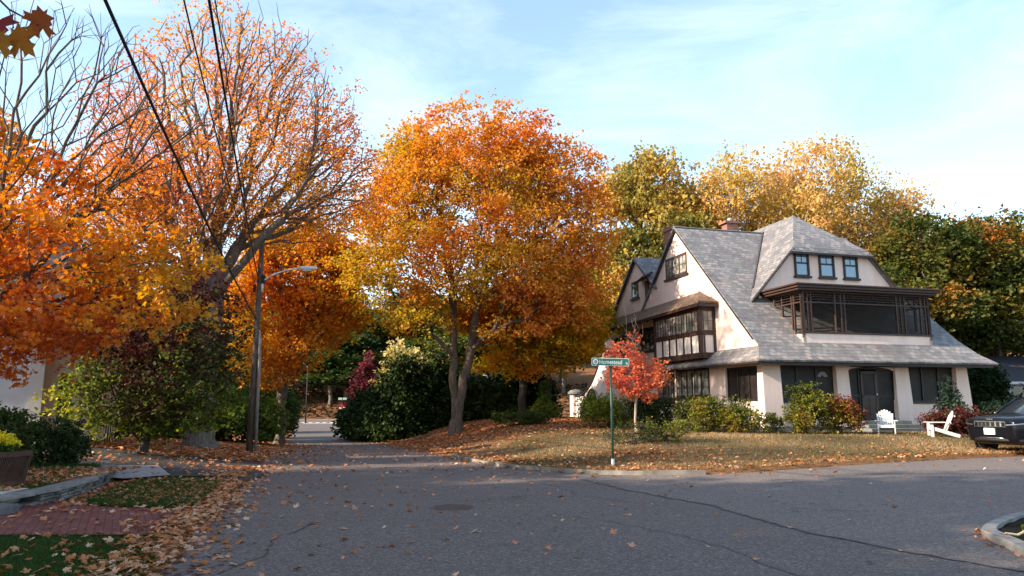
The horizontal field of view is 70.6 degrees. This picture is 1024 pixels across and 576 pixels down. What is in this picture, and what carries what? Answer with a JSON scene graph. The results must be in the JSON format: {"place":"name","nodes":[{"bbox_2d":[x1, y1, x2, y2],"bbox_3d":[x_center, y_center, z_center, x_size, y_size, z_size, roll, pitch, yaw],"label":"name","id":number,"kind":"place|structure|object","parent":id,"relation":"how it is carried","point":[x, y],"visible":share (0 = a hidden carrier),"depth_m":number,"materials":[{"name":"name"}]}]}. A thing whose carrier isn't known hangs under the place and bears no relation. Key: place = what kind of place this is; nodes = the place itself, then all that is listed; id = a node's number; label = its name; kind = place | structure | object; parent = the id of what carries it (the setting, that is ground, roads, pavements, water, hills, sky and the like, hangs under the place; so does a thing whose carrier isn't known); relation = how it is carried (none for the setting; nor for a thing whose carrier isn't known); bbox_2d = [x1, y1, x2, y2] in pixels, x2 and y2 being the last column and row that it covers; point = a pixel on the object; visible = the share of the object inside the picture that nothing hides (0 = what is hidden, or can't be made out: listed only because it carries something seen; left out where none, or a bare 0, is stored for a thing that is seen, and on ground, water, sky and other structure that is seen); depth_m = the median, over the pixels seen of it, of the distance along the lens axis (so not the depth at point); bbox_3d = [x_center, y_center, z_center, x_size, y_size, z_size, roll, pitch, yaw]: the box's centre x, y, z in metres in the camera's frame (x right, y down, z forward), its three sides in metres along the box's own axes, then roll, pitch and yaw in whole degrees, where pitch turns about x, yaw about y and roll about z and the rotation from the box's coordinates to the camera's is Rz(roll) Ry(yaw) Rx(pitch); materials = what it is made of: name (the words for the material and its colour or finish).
{"place":"outdoors","nodes":[
{"label":"outdoors","id":0,"kind":"place"},
{"bbox_2d":[0,0,55,58],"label":"maple twig","id":1,"kind":"object","parent":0,"point":[38,18],"visible":1,"depth_m":2.14,"materials":[{"name":"orange plant"}]},
{"bbox_2d":[0,461,100,491],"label":"grass","id":2,"kind":"structure","parent":0,"point":[53,466],"depth_m":15.11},
{"bbox_2d":[0,450,33,485],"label":"planter","id":3,"kind":"object","parent":2,"relation":"on","point":[14,466],"visible":0.92,"depth_m":12.54,"materials":[{"name":"brown wicker"}]},
{"bbox_2d":[0,430,22,451],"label":"chrysanthemum plant","id":4,"kind":"object","parent":3,"relation":"in","point":[9,442],"visible":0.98,"depth_m":12.57,"materials":[{"name":"yellow plant"}]},
{"bbox_2d":[0,401,49,465],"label":"rounded shrub","id":5,"kind":"object","parent":2,"relation":"on","point":[10,422],"visible":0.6,"depth_m":16.46,"materials":[{"name":"green plant"}]},
{"bbox_2d":[17,412,98,464],"bbox_3d":[-10.862,3.766,17.262,1.811,1.619,1.880,7,-12,-39],"label":"rounded shrub","id":6,"kind":"object","parent":2,"relation":"on","point":[67,440],"visible":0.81,"depth_m":17.14,"materials":[{"name":"green plant"}]},
{"bbox_2d":[0,502,199,534],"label":"brick path","id":7,"kind":"structure","parent":0,"point":[26,523],"depth_m":10.16,"materials":[{"name":"brick"}]},
{"bbox_2d":[112,465,169,477],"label":"path","id":8,"kind":"structure","parent":0,"point":[142,472],"depth_m":17.13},
{"bbox_2d":[42,446,261,480],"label":"driveway","id":9,"kind":"structure","parent":0,"point":[176,467],"depth_m":19.83,"materials":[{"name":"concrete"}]},
{"bbox_2d":[0,0,1023,308],"label":"sky","id":10,"kind":"structure","parent":0,"point":[932,89],"materials":[{"name":"blue"}]},
{"bbox_2d":[2,352,1023,574],"bbox_3d":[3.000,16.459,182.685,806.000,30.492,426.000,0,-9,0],"label":"ground","id":11,"kind":"structure","parent":0,"point":[578,377],"depth_m":24.08,"materials":[{"name":"plant"}]},
{"bbox_2d":[0,503,19,515],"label":"stone block","id":12,"kind":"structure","parent":11,"relation":"on","point":[7,508],"depth_m":10.84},
{"bbox_2d":[0,107,61,283],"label":"street tree","id":13,"kind":"object","parent":11,"relation":"on","point":[22,162],"visible":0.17,"depth_m":35.96,"materials":[{"name":"orange plant"}]},
{"bbox_2d":[0,463,117,507],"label":"curb","id":14,"kind":"structure","parent":11,"relation":"on","point":[64,490],"depth_m":12.66,"materials":[{"name":"stone"}]},
{"bbox_2d":[0,232,121,443],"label":"cream house","id":15,"kind":"structure","parent":11,"relation":"on","point":[46,376],"depth_m":22.37,"materials":[{"name":"grey"}]},
{"bbox_2d":[55,376,70,425],"bbox_3d":[-14.871,3.740,24.020,0.090,1.630,1.150,2,-9,-15],"label":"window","id":16,"kind":"structure","parent":15,"relation":"in","point":[62,378],"depth_m":23.71,"materials":[{"name":"black glass"}]},
{"bbox_2d":[0,536,160,575],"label":"verge grass","id":17,"kind":"structure","parent":11,"relation":"on","point":[74,559],"depth_m":7.74,"materials":[{"name":"plant"}]},
{"bbox_2d":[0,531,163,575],"bbox_3d":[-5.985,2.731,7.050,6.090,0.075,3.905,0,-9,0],"label":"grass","id":18,"kind":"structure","parent":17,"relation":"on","point":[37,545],"depth_m":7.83,"materials":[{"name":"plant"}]},
{"bbox_2d":[0,0,232,388],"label":"maple tree","id":19,"kind":"object","parent":11,"relation":"on","point":[38,328],"visible":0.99,"depth_m":16.17,"materials":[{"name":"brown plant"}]},
{"bbox_2d":[73,236,159,357],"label":"ash tree","id":20,"kind":"object","parent":11,"relation":"on","point":[86,276],"visible":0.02,"depth_m":45.19,"materials":[{"name":"orange plant"}]},
{"bbox_2d":[28,253,253,454],"bbox_3d":[-11.007,2.048,22.149,6.133,6.237,5.222,0,-9,0],"label":"dogwood tree","id":21,"kind":"object","parent":11,"relation":"on","point":[141,347],"visible":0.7,"depth_m":21.30,"materials":[{"name":"green plant"}]},
{"bbox_2d":[115,380,187,437],"bbox_3d":[-18.819,6.425,37.474,6.445,3.930,5.369,0,-9,0],"label":"thicket shrub","id":22,"kind":"object","parent":11,"relation":"on","point":[129,434],"visible":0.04,"depth_m":36.41,"materials":[{"name":"green plant"}]},
{"bbox_2d":[85,476,230,507],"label":"verge grass","id":23,"kind":"structure","parent":11,"relation":"on","point":[177,477],"depth_m":16.29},
{"bbox_2d":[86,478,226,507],"bbox_3d":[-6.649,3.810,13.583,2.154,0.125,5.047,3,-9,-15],"label":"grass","id":24,"kind":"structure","parent":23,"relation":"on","point":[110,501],"depth_m":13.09,"materials":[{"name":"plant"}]},
{"bbox_2d":[46,0,408,448],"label":"maple tree","id":25,"kind":"object","parent":11,"relation":"on","point":[304,171],"visible":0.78,"depth_m":29.73,"materials":[{"name":"orange plant"}]},
{"bbox_2d":[177,391,292,444],"bbox_3d":[-15.373,7.114,39.909,6.568,3.841,5.603,0,-9,0],"label":"thicket shrub","id":26,"kind":"object","parent":11,"relation":"on","point":[271,413],"visible":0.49,"depth_m":39.37,"materials":[{"name":"green plant"}]},
{"bbox_2d":[224,306,310,378],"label":"ash tree","id":27,"kind":"object","parent":11,"relation":"on","point":[297,369],"visible":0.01,"depth_m":57.02,"materials":[{"name":"orange plant"}]},
{"bbox_2d":[237,381,306,440],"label":"thicket shrub","id":28,"kind":"object","parent":11,"relation":"on","point":[273,395],"visible":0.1,"depth_m":49.10,"materials":[{"name":"green plant"}]},
{"bbox_2d":[246,232,316,451],"bbox_3d":[-9.436,2.155,29.679,2.634,9.152,0.270,0,-9,3],"label":"utility pole","id":29,"kind":"object","parent":11,"relation":"on","point":[255,377],"visible":0.88,"depth_m":29.53,"materials":[{"name":"brown wood"}]},
{"bbox_2d":[103,0,255,318],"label":"overhead wire","id":30,"kind":"object","parent":29,"relation":"attached to","point":[108,7],"visible":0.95,"depth_m":13.87,"materials":[{"name":"black rubber"}]},
{"bbox_2d":[183,0,255,285],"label":"overhead wire","id":31,"kind":"object","parent":29,"relation":"attached to","point":[213,121],"visible":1,"depth_m":14.14,"materials":[{"name":"black rubber"}]},
{"bbox_2d":[208,0,258,282],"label":"overhead wire","id":32,"kind":"object","parent":29,"relation":"attached to","point":[218,58],"visible":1,"depth_m":14.13,"materials":[{"name":"black rubber"}]},
{"bbox_2d":[214,0,259,272],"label":"overhead wire","id":33,"kind":"object","parent":29,"relation":"attached to","point":[232,116],"visible":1,"depth_m":14.21,"materials":[{"name":"black rubber"}]},
{"bbox_2d":[221,212,381,443],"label":"maple tree","id":34,"kind":"object","parent":11,"relation":"on","point":[297,300],"visible":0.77,"depth_m":42.12,"materials":[{"name":"orange plant"}]},
{"bbox_2d":[296,349,373,406],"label":"hill tree","id":35,"kind":"object","parent":11,"relation":"on","point":[338,368],"visible":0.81,"depth_m":111.35,"materials":[{"name":"green plant"}]},
{"bbox_2d":[311,309,380,396],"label":"hill tree","id":36,"kind":"object","parent":11,"relation":"on","point":[367,341],"visible":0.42,"depth_m":117.33,"materials":[{"name":"green plant"}]},
{"bbox_2d":[337,350,379,407],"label":"tree","id":37,"kind":"object","parent":11,"relation":"on","point":[362,378],"visible":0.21,"depth_m":105.85,"materials":[{"name":"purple plant"}]},
{"bbox_2d":[331,385,402,441],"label":"yew tree","id":38,"kind":"object","parent":11,"relation":"on","point":[353,406],"visible":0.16,"depth_m":50.58,"materials":[{"name":"green plant"}]},
{"bbox_2d":[346,347,387,371],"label":"hill tree","id":39,"kind":"object","parent":11,"relation":"on","point":[377,354],"visible":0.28,"depth_m":117.05,"materials":[{"name":"green plant"}]},
{"bbox_2d":[184,383,586,417],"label":"bank scrub","id":40,"kind":"object","parent":11,"relation":"on","point":[313,412],"visible":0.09,"depth_m":116.42,"materials":[{"name":"green plant"}]},
{"bbox_2d":[366,304,412,356],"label":"hill tree","id":41,"kind":"object","parent":11,"relation":"on","point":[383,336],"visible":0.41,"depth_m":126.27,"materials":[{"name":"green plant"}]},
{"bbox_2d":[341,349,446,442],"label":"yew tree","id":42,"kind":"object","parent":11,"relation":"on","point":[393,390],"visible":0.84,"depth_m":48.24,"materials":[{"name":"green plant"}]},
{"bbox_2d":[368,337,428,385],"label":"hydrangea tree","id":43,"kind":"object","parent":11,"relation":"on","point":[398,345],"visible":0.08,"depth_m":55.00,"materials":[{"name":"beige plant"}]},
{"bbox_2d":[392,300,445,346],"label":"hill tree","id":44,"kind":"object","parent":11,"relation":"on","point":[423,337],"visible":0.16,"depth_m":126.43,"materials":[{"name":"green plant"}]},
{"bbox_2d":[385,337,460,374],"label":"hill tree","id":45,"kind":"object","parent":11,"relation":"on","point":[417,344],"visible":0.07,"depth_m":112.93,"materials":[{"name":"green plant"}]},
{"bbox_2d":[395,344,473,430],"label":"yew tree","id":46,"kind":"object","parent":11,"relation":"on","point":[437,382],"visible":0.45,"depth_m":48.96,"materials":[{"name":"green plant"}]},
{"bbox_2d":[419,332,450,363],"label":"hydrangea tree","id":47,"kind":"object","parent":11,"relation":"on","point":[431,344],"visible":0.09,"depth_m":55.49,"materials":[{"name":"green plant"}]},
{"bbox_2d":[430,325,495,372],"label":"hill tree","id":48,"kind":"object","parent":11,"relation":"on","point":[462,343],"visible":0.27,"depth_m":118.52,"materials":[{"name":"green plant"}]},
{"bbox_2d":[437,369,517,420],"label":"yew tree","id":49,"kind":"object","parent":11,"relation":"on","point":[485,396],"visible":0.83,"depth_m":47.05,"materials":[{"name":"green plant"}]},
{"bbox_2d":[328,88,634,435],"bbox_3d":[-1.744,-1.626,40.703,16.842,19.509,11.903,-3,-10,20],"label":"maple tree","id":50,"kind":"object","parent":11,"relation":"on","point":[525,169],"visible":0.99,"depth_m":39.44,"materials":[{"name":"orange plant"}]},
{"bbox_2d":[489,406,552,426],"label":"shrub","id":51,"kind":"object","parent":11,"relation":"on","point":[529,418],"visible":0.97,"depth_m":35.82,"materials":[{"name":"green plant"}]},
{"bbox_2d":[482,369,560,415],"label":"yew tree","id":52,"kind":"object","parent":11,"relation":"on","point":[531,395],"visible":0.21,"depth_m":48.78,"materials":[{"name":"green plant"}]},
{"bbox_2d":[442,282,624,415],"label":"maple tree","id":53,"kind":"object","parent":11,"relation":"on","point":[509,357],"visible":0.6,"depth_m":42.37,"materials":[{"name":"orange plant"}]},
{"bbox_2d":[530,379,561,416],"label":"conifer tree","id":54,"kind":"object","parent":11,"relation":"on","point":[545,405],"visible":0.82,"depth_m":42.29,"materials":[{"name":"green plant"}]},
{"bbox_2d":[520,258,622,399],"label":"maple tree","id":55,"kind":"object","parent":11,"relation":"on","point":[609,311],"visible":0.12,"depth_m":46.06,"materials":[{"name":"orange plant"}]},
{"bbox_2d":[452,454,705,474],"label":"kerb","id":56,"kind":"structure","parent":11,"relation":"on","point":[620,472],"depth_m":18.00,"materials":[{"name":"concrete"}]},
{"bbox_2d":[568,388,638,426],"bbox_3d":[4.441,5.715,34.141,3.633,1.990,2.682,0,-9,0],"label":"hedge shrub","id":57,"kind":"object","parent":11,"relation":"on","point":[592,407],"visible":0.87,"depth_m":33.60,"materials":[{"name":"green plant"}]},
{"bbox_2d":[189,417,1023,476],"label":"leaf litter","id":58,"kind":"object","parent":11,"relation":"on","point":[431,444],"visible":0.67,"depth_m":28.06,"materials":[{"name":"plant"}]},
{"bbox_2d":[592,354,628,465],"bbox_3d":[2.599,3.231,18.967,1.002,2.980,0.117,1,-9,-3],"label":"street sign","id":59,"kind":"object","parent":11,"relation":"on","point":[610,362],"visible":1,"depth_m":19.10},
{"bbox_2d":[597,417,670,444],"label":"shrub","id":60,"kind":"object","parent":11,"relation":"on","point":[642,434],"visible":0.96,"depth_m":24.09,"materials":[{"name":"green plant"}]},
{"bbox_2d":[599,308,674,430],"bbox_3d":[5.492,3.529,31.382,3.322,5.408,2.378,0,-9,0],"label":"maple tree","id":61,"kind":"object","parent":11,"relation":"on","point":[636,363],"visible":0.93,"depth_m":31.14,"materials":[{"name":"red plant"}]},
{"bbox_2d":[625,390,680,428],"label":"hedge shrub","id":62,"kind":"object","parent":11,"relation":"on","point":[655,407],"visible":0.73,"depth_m":33.19,"materials":[{"name":"green plant"}]},
{"bbox_2d":[584,140,729,308],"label":"oak tree","id":63,"kind":"object","parent":11,"relation":"on","point":[660,206],"visible":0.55,"depth_m":55.70,"materials":[{"name":"green plant"}]},
{"bbox_2d":[629,415,703,441],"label":"shrub","id":64,"kind":"object","parent":11,"relation":"on","point":[674,431],"visible":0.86,"depth_m":24.41,"materials":[{"name":"green plant"}]},
{"bbox_2d":[671,393,728,431],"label":"shrub","id":65,"kind":"object","parent":11,"relation":"on","point":[694,407],"visible":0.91,"depth_m":30.44,"materials":[{"name":"green plant"}]},
{"bbox_2d":[719,394,766,432],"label":"shrub","id":66,"kind":"object","parent":11,"relation":"on","point":[737,414],"visible":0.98,"depth_m":29.91,"materials":[{"name":"green plant"}]},
{"bbox_2d":[660,139,847,250],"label":"beech tree","id":67,"kind":"object","parent":11,"relation":"on","point":[726,203],"visible":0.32,"depth_m":55.63,"materials":[{"name":"beige plant"}]},
{"bbox_2d":[511,428,1023,469],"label":"lawn grass","id":68,"kind":"structure","parent":11,"relation":"on","point":[794,435],"depth_m":23.86,"materials":[{"name":"plant"}]},
{"bbox_2d":[750,407,784,433],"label":"shrub","id":69,"kind":"object","parent":11,"relation":"on","point":[772,422],"visible":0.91,"depth_m":29.74,"materials":[{"name":"green plant"}]},
{"bbox_2d":[568,216,998,431],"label":"stucco house","id":70,"kind":"structure","parent":11,"relation":"on","point":[763,317],"depth_m":35.41,"materials":[{"name":"paint"}]},
{"bbox_2d":[634,326,653,352],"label":"window","id":71,"kind":"structure","parent":70,"relation":"in","point":[648,345],"depth_m":43.34,"materials":[{"name":"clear glass"}]},
{"bbox_2d":[655,316,675,338],"bbox_3d":[8.317,2.154,39.205,0.060,1.060,2.300,2,-9,-15],"label":"window","id":72,"kind":"structure","parent":70,"relation":"in","point":[665,327],"depth_m":39.12,"materials":[{"name":"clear glass"}]},
{"bbox_2d":[658,371,674,402],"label":"window","id":73,"kind":"structure","parent":70,"relation":"in","point":[668,391],"depth_m":40.27,"materials":[{"name":"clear glass"}]},
{"bbox_2d":[665,252,686,278],"bbox_3d":[9.079,-1.199,40.053,0.060,1.170,2.400,2,-9,-15],"label":"window","id":74,"kind":"structure","parent":70,"relation":"in","point":[676,265],"depth_m":39.99,"materials":[{"name":"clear glass"}]},
{"bbox_2d":[676,369,693,397],"bbox_3d":[9.203,5.098,38.586,0.060,1.470,1.750,2,-9,-15],"label":"window","id":75,"kind":"structure","parent":70,"relation":"in","point":[684,378],"depth_m":38.54,"materials":[{"name":"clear glass"}]},
{"bbox_2d":[676,310,697,334],"bbox_3d":[8.933,1.797,36.966,0.060,1.060,2.200,2,-9,-15],"label":"window","id":76,"kind":"structure","parent":70,"relation":"in","point":[687,322],"depth_m":36.91,"materials":[{"name":"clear glass"}]},
{"bbox_2d":[693,367,709,396],"bbox_3d":[9.667,4.829,36.894,0.060,1.470,1.500,2,-9,-15],"label":"window","id":77,"kind":"structure","parent":70,"relation":"in","point":[701,378],"depth_m":36.84,"materials":[{"name":"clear glass"}]},
{"bbox_2d":[702,310,712,330],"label":"window","id":78,"kind":"structure","parent":70,"relation":"in","point":[707,315],"depth_m":35.82,"materials":[{"name":"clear glass"}]},
{"bbox_2d":[793,254,811,278],"bbox_3d":[14.580,-1.199,36.338,0.960,1.400,0.160,2,-9,-15],"label":"sash window","id":79,"kind":"structure","parent":70,"relation":"in","point":[801,265],"depth_m":36.36,"materials":[{"name":"blue"}]},
{"bbox_2d":[818,255,837,279],"bbox_3d":[15.999,-1.138,36.718,1.020,1.400,0.160,2,-9,-15],"label":"sash window","id":80,"kind":"structure","parent":70,"relation":"in","point":[826,264],"depth_m":36.73,"materials":[{"name":"blue"}]},
{"bbox_2d":[842,257,860,280],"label":"sash window","id":81,"kind":"structure","parent":70,"relation":"in","point":[850,264],"depth_m":37.10,"materials":[{"name":"blue"}]},
{"bbox_2d":[859,371,878,418],"bbox_3d":[16.488,4.935,33.333,0.880,2.200,0.080,2,-9,-15],"label":"door","id":82,"kind":"structure","parent":70,"relation":"in","point":[868,380],"depth_m":33.35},
{"bbox_2d":[775,380,834,433],"bbox_3d":[11.839,4.973,29.452,2.317,2.437,1.995,4,-10,-25],"label":"shrub","id":83,"kind":"object","parent":11,"relation":"on","point":[801,410],"visible":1,"depth_m":29.25,"materials":[{"name":"green plant"}]},
{"bbox_2d":[725,128,886,246],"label":"beech tree","id":84,"kind":"object","parent":11,"relation":"on","point":[815,195],"visible":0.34,"depth_m":56.45,"materials":[{"name":"yellow plant"}]},
{"bbox_2d":[812,393,870,433],"bbox_3d":[13.367,5.243,29.744,2.531,1.934,2.003,-4,-10,23],"label":"shrub","id":85,"kind":"object","parent":11,"relation":"on","point":[843,411],"visible":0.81,"depth_m":29.41,"materials":[{"name":"green plant"}]},
{"bbox_2d":[874,409,897,433],"bbox_3d":[15.337,5.506,29.686,0.880,1.027,1.101,-4,-10,24],"label":"adirondack chair","id":86,"kind":"object","parent":11,"relation":"on","point":[890,425],"visible":0.98,"depth_m":29.84,"materials":[{"name":"white paint"}]},
{"bbox_2d":[818,156,960,252],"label":"beech tree","id":87,"kind":"object","parent":11,"relation":"on","point":[899,204],"visible":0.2,"depth_m":60.73,"materials":[{"name":"beige plant"}]},
{"bbox_2d":[858,206,996,350],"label":"oak tree","id":88,"kind":"object","parent":11,"relation":"on","point":[914,262],"visible":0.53,"depth_m":49.02,"materials":[{"name":"green plant"}]},
{"bbox_2d":[927,411,960,437],"bbox_3d":[16.686,5.287,28.090,1.101,1.027,0.880,-3,-10,18],"label":"adirondack chair","id":89,"kind":"object","parent":11,"relation":"on","point":[931,427],"visible":0.98,"depth_m":27.86,"materials":[{"name":"white paint"}]},
{"bbox_2d":[933,375,970,431],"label":"shrub","id":90,"kind":"object","parent":11,"relation":"on","point":[953,399],"visible":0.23,"depth_m":30.46,"materials":[{"name":"green plant"}]},
{"bbox_2d":[914,404,992,434],"bbox_3d":[18.183,5.524,29.510,3.300,1.568,2.077,0,-9,0],"label":"shrub","id":91,"kind":"object","parent":11,"relation":"on","point":[961,418],"visible":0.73,"depth_m":29.19,"materials":[{"name":"red plant"}]},
{"bbox_2d":[931,203,1023,355],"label":"oak tree","id":92,"kind":"object","parent":11,"relation":"on","point":[1003,266],"visible":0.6,"depth_m":49.57,"materials":[{"name":"green plant"}]},
{"bbox_2d":[950,215,1023,355],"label":"oak tree","id":93,"kind":"object","parent":11,"relation":"on","point":[1014,354],"visible":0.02,"depth_m":55.76,"materials":[{"name":"green plant"}]},
{"bbox_2d":[970,398,1007,416],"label":"shrub","id":94,"kind":"object","parent":11,"relation":"on","point":[988,407],"visible":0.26,"depth_m":30.69,"materials":[{"name":"green plant"}]},
{"bbox_2d":[967,362,1014,410],"bbox_3d":[24.218,5.649,37.159,3.049,3.926,3.208,-2,-9,15],"label":"evergreen shrub","id":95,"kind":"object","parent":11,"relation":"on","point":[986,385],"visible":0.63,"depth_m":36.57,"materials":[{"name":"green plant"}]},
{"bbox_2d":[966,397,1023,448],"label":"black car","id":96,"kind":"object","parent":11,"relation":"on","point":[1004,425],"visible":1,"depth_m":23.25,"materials":[{"name":"black paint"}]},
{"bbox_2d":[968,356,1023,396],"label":"grey house","id":97,"kind":"structure","parent":11,"relation":"on","point":[1013,366],"depth_m":46.76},
{"bbox_2d":[981,511,1023,555],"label":"kerb","id":98,"kind":"structure","parent":11,"relation":"on","point":[1010,542],"depth_m":8.81,"materials":[{"name":"concrete"}]},
{"bbox_2d":[156,423,1023,575],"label":"road","id":99,"kind":"structure","parent":0,"point":[594,546],"depth_m":9.39,"materials":[{"name":"asphalt"}]},
{"bbox_2d":[79,433,484,472],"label":"leaf litter","id":100,"kind":"object","parent":99,"relation":"on","point":[232,449],"visible":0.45,"depth_m":25.32,"materials":[{"name":"plant"}]},
{"bbox_2d":[0,457,635,575],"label":"leaf litter","id":101,"kind":"object","parent":99,"relation":"on","point":[166,539],"visible":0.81,"depth_m":10.19,"materials":[{"name":"plant"}]},
{"bbox_2d":[431,504,474,509],"bbox_3d":[-0.970,3.582,11.834,0.720,0.012,0.720,0,-9,0],"label":"manhole cover","id":102,"kind":"object","parent":99,"relation":"on","point":[452,507],"visible":0.99,"depth_m":11.76,"materials":[{"name":"metal"}]},
{"bbox_2d":[223,446,1004,508],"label":"leaf litter","id":103,"kind":"object","parent":99,"relation":"on","point":[492,485],"visible":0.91,"depth_m":14.99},
{"bbox_2d":[582,475,1023,571],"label":"road seam","id":104,"kind":"object","parent":99,"relation":"on","point":[720,507],"visible":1,"depth_m":9.42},
{"bbox_2d":[585,456,1023,571],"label":"side road","id":105,"kind":"structure","parent":0,"point":[959,494],"depth_m":12.97,"materials":[{"name":"asphalt"}]},
{"bbox_2d":[997,518,1023,540],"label":"mulch bed","id":106,"kind":"object","parent":105,"relation":"on","point":[1012,527],"visible":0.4,"depth_m":9.43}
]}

